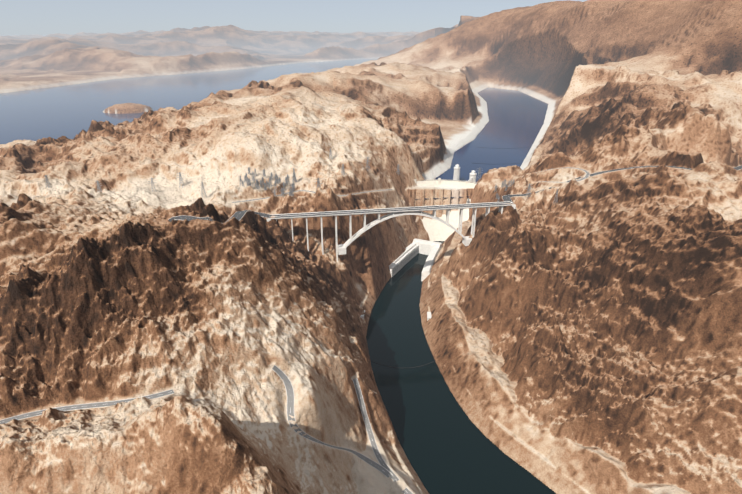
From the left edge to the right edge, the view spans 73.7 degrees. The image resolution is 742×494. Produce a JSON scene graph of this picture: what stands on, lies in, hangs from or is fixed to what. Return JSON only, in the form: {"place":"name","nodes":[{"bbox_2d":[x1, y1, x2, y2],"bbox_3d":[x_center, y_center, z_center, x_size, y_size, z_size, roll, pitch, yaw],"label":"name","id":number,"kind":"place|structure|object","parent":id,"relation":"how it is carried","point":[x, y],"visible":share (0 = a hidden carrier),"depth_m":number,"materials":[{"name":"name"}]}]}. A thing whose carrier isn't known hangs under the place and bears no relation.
{"place":"outdoors","nodes":[
{"label":"outdoors","id":0,"kind":"place"},
{"bbox_2d":[0,389,173,423],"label":"valley road","id":1,"kind":"structure","parent":0,"point":[82,406],"depth_m":574.81,"materials":[{"name":"asphalt"}]},
{"bbox_2d":[0,59,547,198],"bbox_3d":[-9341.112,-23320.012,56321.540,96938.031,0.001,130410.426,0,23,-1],"label":"lake water","id":2,"kind":"structure","parent":0,"point":[507,134],"depth_m":4180.03,"materials":[{"name":"blue liquid"}]},
{"bbox_2d":[453,164,476,181],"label":"intake towers","id":3,"kind":"structure","parent":2,"relation":"in","point":[472,178],"depth_m":1971.23,"materials":[{"name":"concrete"}]},
{"bbox_2d":[0,0,586,34],"label":"sky","id":4,"kind":"structure","parent":0,"point":[17,17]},
{"bbox_2d":[272,365,412,493],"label":"road","id":5,"kind":"structure","parent":0,"point":[290,408],"depth_m":696.84,"materials":[{"name":"asphalt"}]},
{"bbox_2d":[0,0,741,493],"bbox_3d":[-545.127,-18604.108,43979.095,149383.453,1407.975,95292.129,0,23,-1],"label":"rocky terrain","id":6,"kind":"structure","parent":0,"point":[582,336],"depth_m":1021.13,"materials":[{"name":"brown stone"}]},
{"bbox_2d":[168,210,271,222],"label":"highway","id":7,"kind":"structure","parent":6,"relation":"on","point":[238,215],"depth_m":914.17,"materials":[{"name":"grey asphalt"}]},
{"bbox_2d":[44,148,557,203],"bbox_3d":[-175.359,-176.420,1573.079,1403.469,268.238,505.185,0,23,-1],"label":"transmission towers","id":8,"kind":"structure","parent":6,"relation":"on","point":[248,181],"depth_m":1390.95,"materials":[{"name":"metal"}]},
{"bbox_2d":[232,189,393,202],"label":"road","id":9,"kind":"structure","parent":6,"relation":"on","point":[306,191],"depth_m":1385.97,"materials":[{"name":"asphalt"}]},
{"bbox_2d":[266,201,515,261],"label":"arch bridge","id":10,"kind":"structure","parent":6,"relation":"on","point":[396,212],"depth_m":1266.28,"materials":[{"name":"concrete"}]},
{"bbox_2d":[360,311,430,320],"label":"spillway portals","id":11,"kind":"object","parent":6,"relation":"on","point":[428,315],"visible":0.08,"depth_m":1249.90,"materials":[{"name":"concrete"}]},
{"bbox_2d":[389,238,441,280],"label":"power house","id":12,"kind":"structure","parent":6,"relation":"on","point":[431,249],"depth_m":1604.57,"materials":[{"name":"concrete"}]},
{"bbox_2d":[414,178,476,240],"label":"dam","id":13,"kind":"structure","parent":6,"relation":"on","point":[436,230],"depth_m":1816.80,"materials":[{"name":"concrete"}]},
{"bbox_2d":[370,147,527,367],"bbox_3d":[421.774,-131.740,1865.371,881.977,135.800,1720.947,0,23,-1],"label":"buoy lines","id":14,"kind":"object","parent":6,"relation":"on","point":[435,360],"visible":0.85,"depth_m":1107.85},
{"bbox_2d":[521,167,589,182],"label":"road","id":15,"kind":"structure","parent":6,"relation":"on","point":[586,175],"depth_m":1505.13,"materials":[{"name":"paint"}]},
{"bbox_2d":[502,165,741,202],"bbox_3d":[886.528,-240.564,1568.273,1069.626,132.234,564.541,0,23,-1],"label":"highway","id":16,"kind":"structure","parent":6,"relation":"on","point":[506,198],"depth_m":1477.01,"materials":[{"name":"grey asphalt"}]},
{"bbox_2d":[353,378,399,481],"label":"road","id":17,"kind":"structure","parent":0,"point":[394,477],"depth_m":821.42,"materials":[{"name":"asphalt"}]},
{"bbox_2d":[366,241,555,493],"bbox_3d":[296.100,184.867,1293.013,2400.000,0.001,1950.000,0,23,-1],"label":"river water","id":18,"kind":"structure","parent":0,"point":[447,446],"depth_m":969.22,"materials":[{"name":"teal liquid"}]}
]}

